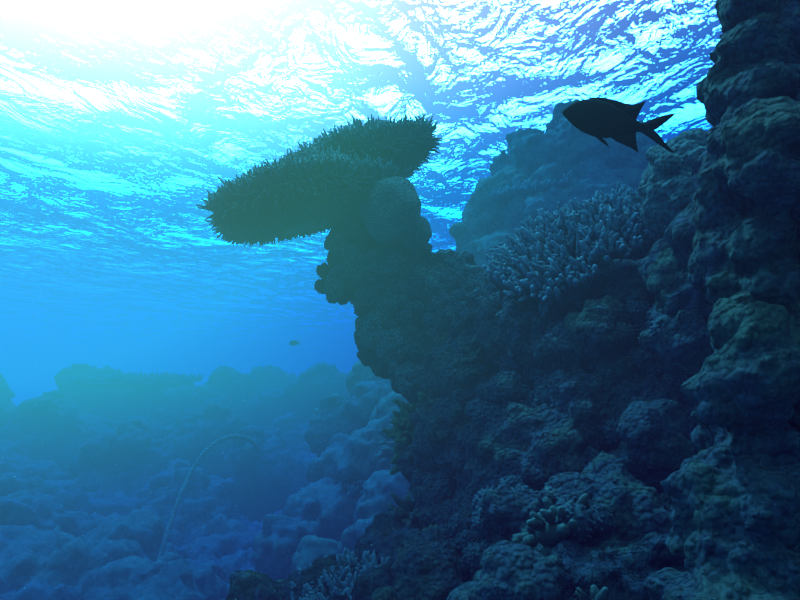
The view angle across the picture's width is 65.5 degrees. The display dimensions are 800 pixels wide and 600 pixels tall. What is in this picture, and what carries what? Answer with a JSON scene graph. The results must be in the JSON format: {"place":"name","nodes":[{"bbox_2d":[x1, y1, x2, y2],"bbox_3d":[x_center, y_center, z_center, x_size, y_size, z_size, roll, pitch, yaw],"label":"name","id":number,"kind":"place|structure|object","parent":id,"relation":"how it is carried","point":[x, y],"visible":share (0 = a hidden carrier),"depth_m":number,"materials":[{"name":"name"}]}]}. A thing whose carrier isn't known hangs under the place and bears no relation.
{"place":"outdoors","nodes":[
{"label":"outdoors","id":0,"kind":"place"},
{"bbox_2d":[11,392,42,406],"bbox_3d":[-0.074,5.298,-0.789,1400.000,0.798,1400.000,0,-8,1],"label":"water","id":1,"kind":"structure","parent":0,"point":[19,398],"depth_m":380.43,"materials":[{"name":"blue liquid"}]},
{"bbox_2d":[9,386,58,391],"label":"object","id":2,"kind":"structure","parent":0,"point":[14,388],"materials":[{"name":"blue liquid"}]},
{"bbox_2d":[0,361,349,599],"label":"reef","id":3,"kind":"structure","parent":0,"point":[92,480],"depth_m":5.60},
{"bbox_2d":[54,370,203,388],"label":"table coral","id":4,"kind":"object","parent":3,"relation":"on","point":[121,380],"visible":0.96,"depth_m":8.96},
{"bbox_2d":[157,434,260,559],"bbox_3d":[-1.331,1.466,4.306,0.172,1.015,1.568,-2,-8,14],"label":"coral","id":5,"kind":"object","parent":3,"relation":"on","point":[186,482],"visible":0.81,"depth_m":4.21},
{"bbox_2d":[252,360,409,580],"bbox_3d":[-0.191,0.916,3.937,1.137,1.402,3.215,0,-8,1],"label":"reef","id":6,"kind":"object","parent":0,"point":[323,514],"visible":0.6,"depth_m":3.27},
{"bbox_2d":[343,480,364,496],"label":"table coral","id":7,"kind":"object","parent":6,"relation":"on","point":[355,489],"visible":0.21,"depth_m":3.23},
{"bbox_2d":[375,424,397,465],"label":"finger coral","id":8,"kind":"object","parent":6,"relation":"on","point":[387,445],"visible":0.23,"depth_m":3.10},
{"bbox_2d":[0,0,723,385],"bbox_3d":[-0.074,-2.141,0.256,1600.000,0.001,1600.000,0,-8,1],"label":"water surface","id":9,"kind":"object","parent":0,"point":[120,256],"depth_m":5.06,"materials":[{"name":"blue liquid"}]},
{"bbox_2d":[225,150,712,599],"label":"reef","id":10,"kind":"object","parent":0,"point":[614,562],"visible":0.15,"depth_m":1.00},
{"bbox_2d":[274,590,305,599],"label":"branching coral","id":11,"kind":"object","parent":10,"relation":"on","point":[292,596],"visible":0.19,"depth_m":1.08},
{"bbox_2d":[196,108,443,246],"bbox_3d":[-0.225,-0.357,1.789,0.692,0.399,0.582,3,-9,-23],"label":"table coral","id":12,"kind":"object","parent":10,"relation":"on","point":[320,184],"visible":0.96,"depth_m":1.64},
{"bbox_2d":[290,547,389,599],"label":"branching coral","id":13,"kind":"object","parent":10,"relation":"on","point":[342,584],"visible":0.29,"depth_m":1.09},
{"bbox_2d":[358,176,420,243],"bbox_3d":[-0.028,-0.244,1.687,0.170,0.187,0.169,0,-8,1],"label":"coral boulder","id":14,"kind":"object","parent":10,"relation":"on","point":[389,209],"visible":0.98,"depth_m":1.63,"materials":[{"name":"teal stone"}]},
{"bbox_2d":[314,226,488,332],"bbox_3d":[0.004,-0.048,1.805,0.479,0.322,0.380,0,-8,1],"label":"coral","id":15,"kind":"object","parent":10,"relation":"on","point":[415,283],"visible":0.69,"depth_m":1.71},
{"bbox_2d":[387,491,419,525],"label":"finger coral","id":16,"kind":"object","parent":10,"relation":"on","point":[406,511],"visible":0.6,"depth_m":1.30},
{"bbox_2d":[382,392,426,474],"bbox_3d":[0.062,0.330,1.560,0.249,0.208,0.159,-8,-11,43],"label":"coral","id":17,"kind":"object","parent":10,"relation":"attached to","point":[401,432],"visible":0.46,"depth_m":1.55},
{"bbox_2d":[323,212,488,398],"bbox_3d":[0.044,0.007,1.741,0.509,0.535,0.230,3,-9,-21],"label":"coral","id":18,"kind":"object","parent":10,"relation":"on","point":[451,268],"visible":0.65,"depth_m":1.70},
{"bbox_2d":[397,216,431,250],"bbox_3d":[0.034,-0.186,1.734,0.111,0.099,0.111,0,-8,1],"label":"coral boulder","id":19,"kind":"object","parent":10,"relation":"on","point":[419,236],"visible":0.58,"depth_m":1.70,"materials":[{"name":"teal stone"}]},
{"bbox_2d":[422,524,437,529],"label":"finger coral","id":20,"kind":"object","parent":10,"relation":"on","point":[432,526],"visible":0.04,"depth_m":1.23},
{"bbox_2d":[371,295,713,599],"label":"coral heads","id":21,"kind":"object","parent":10,"relation":"on","point":[539,447],"visible":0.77,"depth_m":1.04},
{"bbox_2d":[481,182,656,317],"bbox_3d":[0.382,-0.108,1.329,0.411,0.317,0.371,0,-8,1],"label":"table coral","id":22,"kind":"object","parent":21,"relation":"on","point":[543,258],"visible":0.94,"depth_m":1.24},
{"bbox_2d":[395,294,695,576],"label":"soft coral tufts","id":23,"kind":"object","parent":10,"relation":"on","point":[485,415],"visible":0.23,"depth_m":1.08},
{"bbox_2d":[511,486,589,547],"bbox_3d":[0.212,0.304,0.865,0.102,0.077,0.122,-5,-9,30],"label":"finger coral","id":24,"kind":"object","parent":10,"relation":"on","point":[542,527],"visible":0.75,"depth_m":0.83},
{"bbox_2d":[575,585,608,599],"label":"finger coral","id":25,"kind":"object","parent":10,"relation":"on","point":[596,593],"visible":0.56,"depth_m":0.71},
{"bbox_2d":[637,128,706,239],"bbox_3d":[0.508,-0.213,1.128,0.143,0.207,0.176,0,-8,1],"label":"coral","id":26,"kind":"object","parent":10,"relation":"on","point":[665,191],"visible":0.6,"depth_m":1.10},
{"bbox_2d":[660,0,799,599],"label":"reef wall","id":27,"kind":"structure","parent":10,"relation":"on","point":[785,14],"depth_m":0.67,"materials":[{"name":"blue stone"}]},
{"bbox_2d":[660,0,799,599],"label":"coral heads","id":28,"kind":"object","parent":27,"relation":"on","point":[734,517],"depth_m":0.58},
{"bbox_3d":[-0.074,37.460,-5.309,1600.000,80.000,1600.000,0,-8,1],"label":"water","id":29,"kind":"structure","parent":0,"visible":0},
{"bbox_2d":[289,340,300,345],"bbox_3d":[-1.158,0.472,6.852,0.140,0.074,0.024,-4,-8,6],"label":"fish","id":30,"kind":"object","parent":29,"relation":"on","point":[293,342],"visible":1,"depth_m":6.85},
{"bbox_2d":[1,1,710,588],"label":"marine snow particles","id":31,"kind":"object","parent":29,"relation":"on","point":[193,297],"visible":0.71,"depth_m":1.71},
{"bbox_2d":[454,99,656,270],"bbox_3d":[1.303,-0.609,4.071,1.808,1.949,1.257,-6,-10,39],"label":"reef","id":32,"kind":"object","parent":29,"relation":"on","point":[560,146],"visible":0.35,"depth_m":4.20},
{"bbox_2d":[449,222,466,238],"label":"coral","id":33,"kind":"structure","parent":32,"relation":"on","point":[457,229],"depth_m":4.19},
{"bbox_2d":[490,170,571,200],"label":"table coral","id":34,"kind":"object","parent":32,"relation":"on","point":[507,193],"visible":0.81,"depth_m":4.13},
{"bbox_2d":[623,168,644,187],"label":"dome","id":35,"kind":"structure","parent":32,"relation":"on","point":[632,177],"depth_m":3.97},
{"bbox_2d":[562,97,675,152],"bbox_3d":[0.263,-0.214,0.747,0.140,0.074,0.024,11,-16,-2],"label":"damselfish","id":36,"kind":"object","parent":29,"relation":"on","point":[599,118],"visible":1,"depth_m":0.74,"materials":[{"name":"black"}]}
]}

